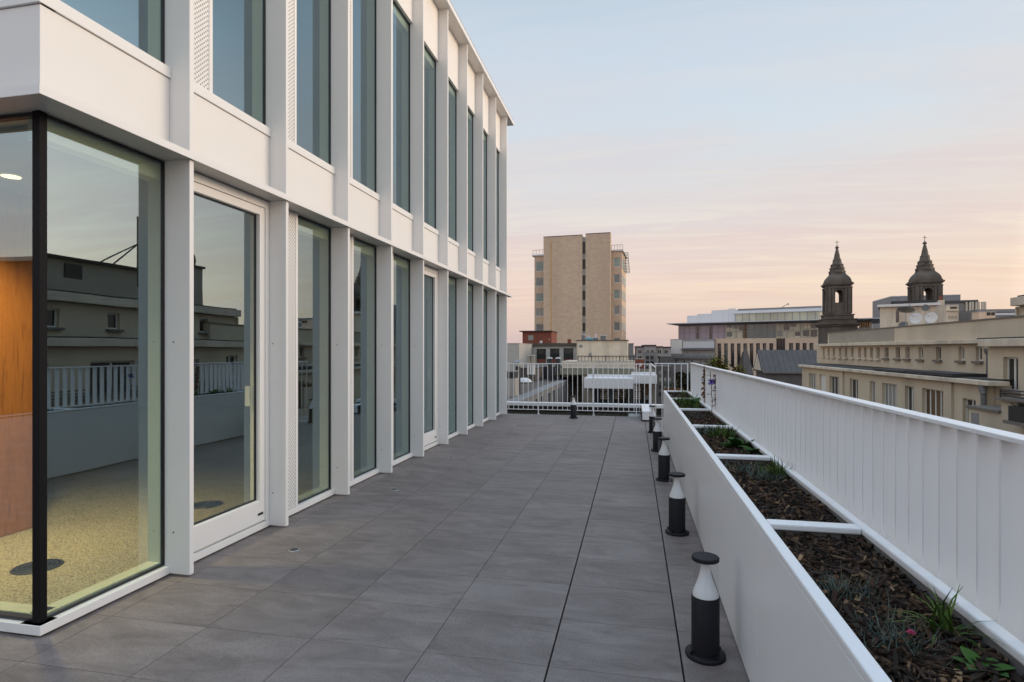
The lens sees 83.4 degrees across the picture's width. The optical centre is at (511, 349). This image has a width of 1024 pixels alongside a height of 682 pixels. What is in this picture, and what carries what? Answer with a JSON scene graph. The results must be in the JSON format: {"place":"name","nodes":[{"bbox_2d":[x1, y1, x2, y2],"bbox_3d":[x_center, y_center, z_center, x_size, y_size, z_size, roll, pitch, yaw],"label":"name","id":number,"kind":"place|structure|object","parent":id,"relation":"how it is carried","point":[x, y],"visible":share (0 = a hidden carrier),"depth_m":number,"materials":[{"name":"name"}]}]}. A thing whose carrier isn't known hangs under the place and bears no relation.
{"place":"outdoors","nodes":[
{"label":"outdoors","id":0,"kind":"place"},
{"bbox_2d":[0,414,749,681],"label":"terrace paving","id":1,"kind":"structure","parent":0,"point":[439,565],"depth_m":3.48,"materials":[{"name":"tile"}]},
{"bbox_2d":[0,0,513,635],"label":"office building","id":2,"kind":"structure","parent":1,"relation":"on","point":[254,266],"depth_m":5.71,"materials":[{"name":"white metal"}]},
{"bbox_2d":[0,171,23,179],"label":"ceiling light","id":3,"kind":"object","parent":2,"relation":"attached to","point":[10,175],"visible":1,"depth_m":3.86,"materials":[{"name":"white"}]},
{"bbox_2d":[0,113,52,621],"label":"window","id":4,"kind":"structure","parent":2,"relation":"in","point":[8,610],"depth_m":2.99,"materials":[{"name":"white"}]},
{"bbox_2d":[9,558,63,574],"bbox_3d":[-3.058,1.396,3.705,0.274,0.007,0.274,0,0,12],"label":"floor grille","id":5,"kind":"object","parent":2,"relation":"on","point":[26,568],"visible":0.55,"depth_m":3.69,"materials":[{"name":"grey"}]},
{"bbox_2d":[28,115,164,618],"bbox_3d":[-2.368,0.091,3.347,0.117,2.598,0.805,0,0,12],"label":"window","id":6,"kind":"structure","parent":2,"relation":"in","point":[60,138],"depth_m":3.69,"materials":[{"name":"white"}]},
{"bbox_2d":[148,0,164,63],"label":"window","id":7,"kind":"structure","parent":2,"relation":"in","point":[156,8],"depth_m":3.70,"materials":[{"name":"teal"}]},
{"bbox_2d":[194,500,222,508],"bbox_3d":[-2.754,1.396,5.184,0.274,0.007,0.274,0,0,12],"label":"floor grille","id":8,"kind":"object","parent":2,"relation":"on","point":[207,504],"visible":0.91,"depth_m":5.18,"materials":[{"name":"grey"}]},
{"bbox_2d":[194,172,268,551],"bbox_3d":[-2.161,0.090,4.248,0.158,2.592,1.029,0,0,12],"label":"door","id":9,"kind":"structure","parent":2,"relation":"in","point":[209,530],"depth_m":4.60,"materials":[{"name":"white metal"}]},
{"bbox_2d":[252,0,265,124],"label":"window","id":10,"kind":"structure","parent":2,"relation":"in","point":[258,6],"depth_m":4.71,"materials":[{"name":"teal"}]},
{"bbox_2d":[298,215,330,503],"bbox_3d":[-1.926,0.091,5.434,0.117,2.598,0.684,0,0,12],"label":"window","id":11,"kind":"structure","parent":2,"relation":"in","point":[307,229],"depth_m":5.72,"materials":[{"name":"black"}]},
{"bbox_2d":[320,0,330,164],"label":"window","id":12,"kind":"structure","parent":2,"relation":"in","point":[325,5],"depth_m":5.73,"materials":[{"name":"teal"}]},
{"bbox_2d":[354,238,375,477],"bbox_3d":[-1.711,0.091,6.447,0.117,2.598,0.684,0,0,12],"label":"window","id":13,"kind":"structure","parent":2,"relation":"in","point":[359,248],"depth_m":6.74,"materials":[{"name":"black"}]},
{"bbox_2d":[367,0,375,191],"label":"window","id":14,"kind":"structure","parent":2,"relation":"in","point":[371,4],"depth_m":6.74,"materials":[{"name":"teal"}]},
{"bbox_2d":[393,254,409,459],"bbox_3d":[-1.495,0.091,7.461,0.117,2.598,0.684,0,0,12],"label":"window","id":15,"kind":"structure","parent":2,"relation":"in","point":[404,264],"depth_m":7.75,"materials":[{"name":"black"}]},
{"bbox_2d":[393,0,409,212],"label":"window","id":16,"kind":"structure","parent":2,"relation":"in","point":[398,20],"depth_m":7.75,"materials":[{"name":"teal"}]},
{"bbox_2d":[424,45,435,228],"bbox_3d":[-1.282,-3.101,8.465,0.117,2.585,0.704,0,0,12],"label":"window","id":17,"kind":"structure","parent":2,"relation":"in","point":[428,62],"depth_m":8.77,"materials":[{"name":"teal"}]},
{"bbox_2d":[424,265,437,445],"bbox_3d":[-1.301,0.090,8.303,0.158,2.592,1.029,0,0,12],"label":"door","id":18,"kind":"structure","parent":2,"relation":"in","point":[431,435],"depth_m":8.66,"materials":[{"name":"white metal"}]},
{"bbox_2d":[448,276,456,434],"bbox_3d":[-1.065,0.091,9.489,0.117,2.598,0.684,0,0,12],"label":"window","id":19,"kind":"structure","parent":2,"relation":"in","point":[452,283],"depth_m":9.78,"materials":[{"name":"black"}]},
{"bbox_2d":[448,80,456,241],"bbox_3d":[-1.067,-3.101,9.479,0.117,2.585,0.704,0,0,12],"label":"window","id":20,"kind":"structure","parent":2,"relation":"in","point":[452,95],"depth_m":9.78,"materials":[{"name":"teal"}]},
{"bbox_2d":[468,284,472,425],"bbox_3d":[-0.850,0.091,10.503,0.117,2.598,0.684,0,0,12],"label":"window","id":21,"kind":"structure","parent":2,"relation":"in","point":[470,287],"depth_m":10.80,"materials":[{"name":"teal"}]},
{"bbox_2d":[468,109,472,250],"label":"window","id":22,"kind":"structure","parent":2,"relation":"in","point":[470,117],"depth_m":10.80,"materials":[{"name":"teal"}]},
{"bbox_2d":[483,290,486,418],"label":"window","id":23,"kind":"structure","parent":2,"relation":"in","point":[484,291],"depth_m":11.80,"materials":[{"name":"teal"}]},
{"bbox_2d":[483,131,486,259],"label":"window","id":24,"kind":"structure","parent":2,"relation":"in","point":[484,136],"depth_m":11.80,"materials":[{"name":"teal"}]},
{"bbox_2d":[496,295,498,412],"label":"window","id":25,"kind":"structure","parent":2,"relation":"in","point":[497,297],"depth_m":12.82,"materials":[{"name":"teal"}]},
{"bbox_2d":[496,150,498,266],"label":"window","id":26,"kind":"structure","parent":2,"relation":"in","point":[497,154],"depth_m":12.82,"materials":[{"name":"teal"}]},
{"bbox_2d":[569,396,577,418],"bbox_3d":[1.302,1.214,12.172,0.184,0.472,0.184,0,0,-34],"label":"bollard light","id":27,"kind":"object","parent":1,"relation":"on","point":[573,410],"visible":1,"depth_m":12.12,"materials":[{"name":"black metal"}]},
{"bbox_2d":[507,363,650,416],"bbox_3d":[1.431,0.871,12.725,3.217,1.158,0.090,0,0,12],"label":"bar railing","id":28,"kind":"object","parent":1,"relation":"on","point":[593,410],"visible":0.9,"depth_m":12.71,"materials":[{"name":"metal"}]},
{"bbox_2d":[545,418,684,681],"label":"joint bed","id":29,"kind":"object","parent":1,"relation":"attached to","point":[667,573],"depth_m":3.52,"materials":[{"name":"black"}]},
{"bbox_2d":[641,405,650,420],"bbox_3d":[2.864,1.347,12.332,0.185,0.205,1.475,0,0,12],"label":"upstand box","id":30,"kind":"object","parent":1,"relation":"on","point":[645,412],"visible":0.85,"depth_m":11.63,"materials":[{"name":"white"}]},
{"bbox_2d":[647,405,656,432],"bbox_3d":[2.463,1.214,10.058,0.184,0.472,0.184,0,0,6],"label":"bollard light","id":31,"kind":"object","parent":1,"relation":"on","point":[651,421],"visible":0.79,"depth_m":10.02,"materials":[{"name":"black metal"}]},
{"bbox_2d":[651,418,661,451],"bbox_3d":[2.081,1.214,8.227,0.184,0.472,0.184,0,0,-44],"label":"bollard light","id":32,"kind":"object","parent":1,"relation":"on","point":[657,431],"visible":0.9,"depth_m":8.18,"materials":[{"name":"black metal"}]},
{"bbox_2d":[656,437,672,481],"bbox_3d":[1.690,1.214,6.388,0.184,0.472,0.184,0,0,-1],"label":"bollard light","id":33,"kind":"object","parent":1,"relation":"on","point":[663,464],"visible":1,"depth_m":6.34,"materials":[{"name":"black metal"}]},
{"bbox_2d":[651,363,687,431],"bbox_3d":[2.985,0.839,11.059,0.560,1.222,2.504,0,0,12],"label":"corner railing","id":34,"kind":"object","parent":1,"relation":"on","point":[668,379],"visible":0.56,"depth_m":9.85,"materials":[{"name":"metal"}]},
{"bbox_2d":[665,472,688,536],"bbox_3d":[1.305,1.214,4.548,0.184,0.472,0.184,0,0,-16],"label":"bollard light","id":35,"kind":"object","parent":1,"relation":"on","point":[676,527],"visible":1,"depth_m":4.50,"materials":[{"name":"black metal"}]},
{"bbox_2d":[685,552,725,665],"bbox_3d":[0.917,1.214,2.725,0.184,0.472,0.184,0,0,12],"label":"bollard light","id":36,"kind":"object","parent":1,"relation":"on","point":[703,647],"visible":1,"depth_m":2.68,"materials":[{"name":"black metal"}]},
{"bbox_2d":[663,390,1023,681],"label":"planter","id":37,"kind":"object","parent":1,"relation":"on","point":[787,623],"visible":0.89,"depth_m":2.26,"materials":[{"name":"white metal"}]},
{"bbox_2d":[721,460,839,532],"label":"bark mulch","id":38,"kind":"object","parent":37,"relation":"in","point":[765,496],"visible":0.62,"depth_m":2.84,"materials":[{"name":"wood"}]},
{"bbox_2d":[722,460,759,473],"bbox_3d":[1.453,0.721,3.539,0.325,0.099,0.383,0,0,12],"label":"grey tuft","id":39,"kind":"object","parent":38,"relation":"on","point":[747,467],"visible":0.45,"depth_m":3.53,"materials":[{"name":"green plant"}]},
{"bbox_2d":[744,466,790,482],"bbox_3d":[1.427,0.716,3.308,0.323,0.099,0.349,0,0,12],"label":"grey tuft","id":40,"kind":"object","parent":38,"relation":"on","point":[764,476],"visible":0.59,"depth_m":3.28,"materials":[{"name":"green plant"}]},
{"bbox_2d":[755,456,795,479],"bbox_3d":[1.530,0.688,3.374,0.240,0.139,0.287,0,0,-5],"label":"strap leaf plant","id":41,"kind":"object","parent":38,"relation":"on","point":[777,470],"visible":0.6,"depth_m":3.37,"materials":[{"name":"plant"}]},
{"bbox_2d":[774,530,1023,681],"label":"bark mulch","id":42,"kind":"object","parent":37,"relation":"in","point":[812,550],"visible":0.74,"depth_m":1.61,"materials":[{"name":"wood"}]},
{"bbox_2d":[809,561,893,606],"bbox_3d":[1.034,0.712,1.724,0.259,0.105,0.355,0,0,12],"label":"grey tuft","id":43,"kind":"object","parent":42,"relation":"on","point":[846,589],"visible":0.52,"depth_m":1.74,"materials":[{"name":"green plant"}]},
{"bbox_2d":[849,604,984,670],"bbox_3d":[1.004,0.715,1.434,0.320,0.101,0.352,0,0,12],"label":"grey tuft","id":44,"kind":"object","parent":42,"relation":"on","point":[910,631],"visible":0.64,"depth_m":1.45,"materials":[{"name":"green plant"}]},
{"bbox_2d":[885,581,996,650],"bbox_3d":[1.105,0.687,1.520,0.258,0.149,0.276,0,0,12],"label":"strap leaf plant","id":45,"kind":"object","parent":42,"relation":"on","point":[945,622],"visible":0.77,"depth_m":1.51,"materials":[{"name":"plant"}]},
{"bbox_2d":[952,646,1014,677],"bbox_3d":[1.086,0.737,1.341,0.118,0.041,0.129,0,0,12],"label":"broad leaf plant","id":46,"kind":"object","parent":42,"relation":"on","point":[968,654],"visible":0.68,"depth_m":1.35,"materials":[{"name":"plant"}]},
{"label":"soil","id":47,"kind":"object","parent":37,"relation":"in","visible":0},
{"bbox_2d":[675,397,702,407],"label":"strap leaf plant","id":48,"kind":"object","parent":47,"relation":"on","point":[687,405],"visible":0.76,"depth_m":7.33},
{"bbox_2d":[675,401,704,408],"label":"bark mulch","id":49,"kind":"object","parent":47,"relation":"on","point":[677,403],"visible":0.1,"depth_m":7.43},
{"bbox_2d":[672,393,697,402],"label":"strap leaf plant","id":50,"kind":"object","parent":49,"relation":"on","point":[683,398],"visible":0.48,"depth_m":8.07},
{"bbox_2d":[690,363,1023,642],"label":"slatted railing","id":51,"kind":"object","parent":1,"relation":"on","point":[940,498],"visible":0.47,"depth_m":1.95,"materials":[{"name":"metal"}]},
{"bbox_2d":[519,331,557,342],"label":"brick rooftop house","id":52,"kind":"structure","parent":0,"point":[538,336],"depth_m":59.72,"materials":[{"name":"red brick"}]},
{"bbox_2d":[507,377,573,402],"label":"flat roof wing","id":53,"kind":"structure","parent":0,"point":[530,392],"depth_m":32.17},
{"bbox_2d":[507,370,517,396],"bbox_3d":[0.007,1.614,25.352,0.437,1.374,0.860,0,0,12],"label":"equipment box","id":54,"kind":"object","parent":53,"relation":"on","point":[509,383],"visible":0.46,"depth_m":24.99,"materials":[{"name":"beige metal"}]},
{"bbox_2d":[507,343,532,370],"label":"lift housing","id":55,"kind":"object","parent":53,"relation":"on","point":[518,351],"visible":0.54,"depth_m":45.92,"materials":[{"name":"concrete"}]},
{"bbox_2d":[521,366,543,381],"bbox_3d":[1.477,1.644,39.103,1.006,0.948,4.560,0,0,12],"label":"plant hut","id":56,"kind":"object","parent":53,"relation":"on","point":[532,378],"visible":0.43,"depth_m":36.99,"materials":[{"name":"black metal"}]},
{"bbox_2d":[546,357,552,380],"bbox_3d":[2.491,1.272,38.116,0.360,1.556,0.360,0,0,12],"label":"flue","id":57,"kind":"object","parent":53,"relation":"on","point":[549,359],"visible":0.93,"depth_m":37.97,"materials":[{"name":"black metal"}]},
{"bbox_2d":[543,366,561,378],"bbox_3d":[2.941,1.615,41.056,1.369,0.871,2.550,0,0,12],"label":"roof plant unit","id":58,"kind":"object","parent":53,"relation":"on","point":[544,372],"visible":0.29,"depth_m":39.93,"materials":[{"name":"black metal"}]},
{"bbox_2d":[555,357,560,380],"bbox_3d":[3.044,1.272,38.117,0.342,1.556,0.360,0,0,12],"label":"flue","id":59,"kind":"object","parent":53,"relation":"on","point":[557,359],"visible":0.91,"depth_m":37.97,"materials":[{"name":"black metal"}]},
{"bbox_2d":[526,343,576,365],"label":"rendered house","id":60,"kind":"structure","parent":0,"point":[542,352],"depth_m":51.40,"materials":[{"name":"paint"}]},
{"bbox_2d":[564,348,572,358],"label":"window","id":61,"kind":"structure","parent":60,"relation":"in","point":[566,350],"depth_m":51.24,"materials":[{"name":"glass"}]},
{"bbox_2d":[532,232,629,342],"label":"tower block","id":62,"kind":"structure","parent":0,"point":[579,285],"depth_m":115.10,"materials":[{"name":"stone"}]},
{"bbox_2d":[561,356,635,402],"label":"terrace house","id":63,"kind":"structure","parent":0,"point":[630,362],"depth_m":42.59,"materials":[{"name":"white stone"}]},
{"bbox_2d":[554,368,656,403],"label":"wing","id":64,"kind":"structure","parent":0,"point":[605,385],"depth_m":36.85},
{"bbox_2d":[615,390,633,403],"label":"terrace shrub","id":65,"kind":"object","parent":64,"relation":"on","point":[626,395],"visible":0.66,"depth_m":35.12,"materials":[{"name":"green plant"}]},
{"bbox_2d":[628,343,633,359],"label":"gable wall","id":66,"kind":"structure","parent":0,"point":[631,349],"depth_m":61.93,"materials":[{"name":"grey concrete"}]},
{"bbox_2d":[634,359,643,368],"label":"brick chimney wall","id":67,"kind":"structure","parent":0,"point":[639,361],"depth_m":69.84,"materials":[{"name":"brick"}]},
{"bbox_2d":[450,0,1023,353],"label":"sky","id":68,"kind":"structure","parent":0,"point":[729,148],"materials":[{"name":"blue"}]},
{"bbox_2d":[753,350,820,385],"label":"slate hall","id":69,"kind":"structure","parent":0,"point":[779,365],"depth_m":72.70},
{"bbox_2d":[877,296,944,327],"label":"dish house","id":70,"kind":"structure","parent":0,"point":[891,315],"depth_m":74.69,"materials":[{"name":"white stone"}]},
{"bbox_2d":[872,294,960,327],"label":"grey office block","id":71,"kind":"structure","parent":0,"point":[876,311],"depth_m":127.32,"materials":[{"name":"metal"}]},
{"bbox_2d":[945,300,985,311],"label":"ribbed block","id":72,"kind":"structure","parent":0,"point":[965,305],"depth_m":98.61,"materials":[{"name":"grey metal"}]},
{"bbox_2d":[971,311,995,319],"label":"peach chimney","id":73,"kind":"object","parent":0,"point":[982,314],"visible":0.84,"depth_m":54.92,"materials":[{"name":"paint"}]},
{"bbox_2d":[958,309,1014,320],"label":"banded block","id":74,"kind":"structure","parent":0,"point":[964,315],"depth_m":71.58,"materials":[{"name":"grey concrete"}]},
{"bbox_2d":[977,295,1023,396],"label":"tall cream house","id":75,"kind":"structure","parent":0,"point":[1004,357],"depth_m":23.07,"materials":[{"name":"white"}]},
{"bbox_2d":[1008,357,1017,389],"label":"window","id":76,"kind":"structure","parent":75,"relation":"in","point":[1012,361],"depth_m":22.75,"materials":[{"name":"white"}]},
{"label":"soil","id":77,"kind":"object","parent":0,"visible":0},
{"bbox_2d":[694,422,732,434],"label":"grey tuft","id":78,"kind":"object","parent":77,"relation":"on","point":[707,431],"visible":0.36,"depth_m":5.09,"materials":[{"name":"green plant"}]},
{"bbox_2d":[702,422,741,438],"bbox_3d":[1.776,0.689,4.889,0.383,0.139,0.357,0,0,-37],"label":"strap leaf plant","id":79,"kind":"object","parent":77,"relation":"on","point":[718,432],"visible":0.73,"depth_m":4.88,"materials":[{"name":"plant"}]},
{"bbox_2d":[697,428,757,454],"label":"bark mulch","id":80,"kind":"object","parent":77,"relation":"on","point":[713,444],"visible":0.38,"depth_m":4.36,"materials":[{"name":"wood"}]},
{"bbox_2d":[723,437,754,447],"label":"broad leaf plant","id":81,"kind":"object","parent":77,"relation":"on","point":[734,441],"visible":0.59,"depth_m":4.35,"materials":[{"name":"plant"}]},
{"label":"street","id":82,"kind":"structure","parent":0,"visible":0},
{"bbox_2d":[644,352,655,368],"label":"grey gable house","id":83,"kind":"structure","parent":82,"relation":"on","point":[649,357],"depth_m":94.83,"materials":[{"name":"concrete"}]},
{"bbox_2d":[634,345,670,364],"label":"apartment house","id":84,"kind":"structure","parent":82,"relation":"on","point":[658,350],"depth_m":111.34,"materials":[{"name":"grey stone"}]},
{"bbox_2d":[651,365,671,403],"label":"street house","id":85,"kind":"structure","parent":82,"relation":"on","point":[662,373],"depth_m":77.74,"materials":[{"name":"stone"}]},
{"bbox_2d":[659,356,672,380],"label":"dark roof house","id":86,"kind":"structure","parent":82,"relation":"on","point":[665,359],"depth_m":89.80,"materials":[{"name":"stone"}]},
{"bbox_2d":[669,370,690,391],"bbox_3d":[9.063,10.244,30.079,1.988,18.412,2.178,0,0,12],"label":"street tree","id":87,"kind":"object","parent":82,"relation":"on","point":[678,380],"visible":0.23,"depth_m":29.84,"materials":[{"name":"green plant"}]},
{"bbox_2d":[704,354,748,374],"bbox_3d":[12.258,9.840,34.176,3.126,19.220,2.932,0,0,-16],"label":"street tree","id":88,"kind":"object","parent":82,"relation":"on","point":[719,364],"visible":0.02,"depth_m":33.51,"materials":[{"name":"green plant"}]},
{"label":"soil","id":89,"kind":"object","parent":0,"visible":0},
{"bbox_2d":[684,411,724,424],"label":"bark mulch","id":90,"kind":"object","parent":89,"relation":"on","point":[700,420],"visible":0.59,"depth_m":6.05,"materials":[{"name":"wood"}]},
{"bbox_3d":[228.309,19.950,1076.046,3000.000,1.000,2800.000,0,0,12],"label":"ground","id":91,"kind":"structure","parent":0,"visible":0},
{"bbox_2d":[576,340,628,359],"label":"cream block","id":92,"kind":"structure","parent":91,"relation":"on","point":[602,349],"depth_m":47.56,"materials":[{"name":"beige concrete"}]},
{"bbox_2d":[737,349,753,375],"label":"slate gable","id":93,"kind":"structure","parent":91,"relation":"on","point":[745,362],"depth_m":65.80,"materials":[{"name":"grey stone"}]},
{"bbox_2d":[666,303,879,381],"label":"modern building","id":94,"kind":"structure","parent":91,"relation":"on","point":[731,335],"depth_m":113.07,"materials":[{"name":"concrete"}]},
{"bbox_2d":[777,338,784,349],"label":"window","id":95,"kind":"structure","parent":94,"relation":"in","point":[780,341],"depth_m":108.82,"materials":[{"name":"glass"}]},
{"bbox_2d":[815,245,860,343],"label":"church tower","id":96,"kind":"structure","parent":91,"relation":"on","point":[837,316],"depth_m":86.57,"materials":[{"name":"stone"}]},
{"bbox_2d":[798,315,1023,422],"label":"cream terrace row","id":97,"kind":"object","parent":91,"relation":"on","point":[937,369],"visible":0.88,"depth_m":31.09,"materials":[{"name":"concrete"}]},
{"bbox_2d":[811,373,815,388],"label":"window","id":98,"kind":"structure","parent":97,"relation":"in","point":[813,376],"depth_m":45.72,"materials":[{"name":"white"}]},
{"bbox_2d":[832,376,838,393],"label":"window","id":99,"kind":"structure","parent":97,"relation":"in","point":[835,380],"depth_m":40.78,"materials":[{"name":"white"}]},
{"bbox_2d":[852,379,857,398],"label":"window","id":100,"kind":"structure","parent":97,"relation":"in","point":[854,381],"depth_m":37.10,"materials":[{"name":"white"}]},
{"bbox_2d":[872,381,875,401],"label":"window","id":101,"kind":"structure","parent":97,"relation":"in","point":[873,383],"depth_m":34.27,"materials":[{"name":"white"}]},
{"bbox_2d":[885,383,896,406],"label":"window","id":102,"kind":"structure","parent":97,"relation":"in","point":[890,389],"depth_m":31.92,"materials":[{"name":"white"}]},
{"bbox_2d":[897,304,914,325],"bbox_3d":[25.731,-1.973,37.533,0.975,2.046,0.948,0,0,12],"label":"satellite dish","id":103,"kind":"object","parent":97,"relation":"on","point":[906,309],"visible":0.98,"depth_m":37.43,"materials":[{"name":"grey"}]},
{"bbox_2d":[908,386,912,410],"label":"window","id":104,"kind":"structure","parent":97,"relation":"in","point":[910,389],"depth_m":29.72,"materials":[{"name":"white"}]},
{"bbox_2d":[909,313,922,324],"bbox_3d":[25.577,-1.644,36.441,0.612,1.388,0.471,0,0,12],"label":"satellite dish","id":105,"kind":"object","parent":97,"relation":"on","point":[916,318],"visible":0.94,"depth_m":36.48,"materials":[{"name":"grey"}]},
{"bbox_2d":[924,312,937,322],"bbox_3d":[25.821,-1.627,35.445,0.571,1.355,0.440,0,0,12],"label":"satellite dish","id":106,"kind":"object","parent":97,"relation":"on","point":[931,317],"visible":0.95,"depth_m":35.49,"materials":[{"name":"grey"}]},
{"bbox_2d":[925,388,942,416],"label":"window","id":107,"kind":"structure","parent":97,"relation":"in","point":[933,398],"depth_m":27.35,"materials":[{"name":"white"}]},
{"bbox_2d":[905,236,944,302],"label":"church tower","id":108,"kind":"structure","parent":91,"relation":"on","point":[926,277],"depth_m":81.92,"materials":[{"name":"stone"}]},
{"bbox_2d":[935,305,958,322],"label":"vented chimney","id":109,"kind":"object","parent":91,"relation":"on","point":[946,313],"visible":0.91,"depth_m":59.98,"materials":[{"name":"paint"}]},
{"bbox_2d":[965,388,1023,434],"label":"terrace wall","id":110,"kind":"structure","parent":91,"relation":"on","point":[989,416],"depth_m":21.02,"materials":[{"name":"paint"}]},
{"bbox_2d":[1003,402,1023,426],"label":"balcony planter","id":111,"kind":"object","parent":110,"relation":"attached to","point":[1015,415],"visible":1,"depth_m":19.26,"materials":[{"name":"black metal"}]},
{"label":"terrace slab","id":112,"kind":"structure","parent":0,"visible":0},
{"bbox_2d":[507,401,662,413],"bbox_3d":[0.334,1.600,13.740,6.950,0.700,0.220,0,0,12],"label":"roof coping","id":113,"kind":"object","parent":112,"relation":"on","point":[605,407],"visible":0.1,"depth_m":13.39,"materials":[{"name":"white"}]},
{"bbox_2d":[507,411,662,416],"bbox_3d":[0.250,1.478,13.344,6.950,0.025,0.707,0,0,12],"label":"planting bed","id":114,"kind":"object","parent":112,"relation":"on","point":[657,415],"visible":0.14,"depth_m":13.01,"materials":[{"name":"soil"}]},
{"bbox_2d":[512,411,628,415],"bbox_3d":[1.287,1.451,13.128,2.720,0.028,0.715,0,0,12],"label":"sedum","id":115,"kind":"object","parent":114,"relation":"on","point":[584,413],"visible":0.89,"depth_m":13.14,"materials":[{"name":"plant"}]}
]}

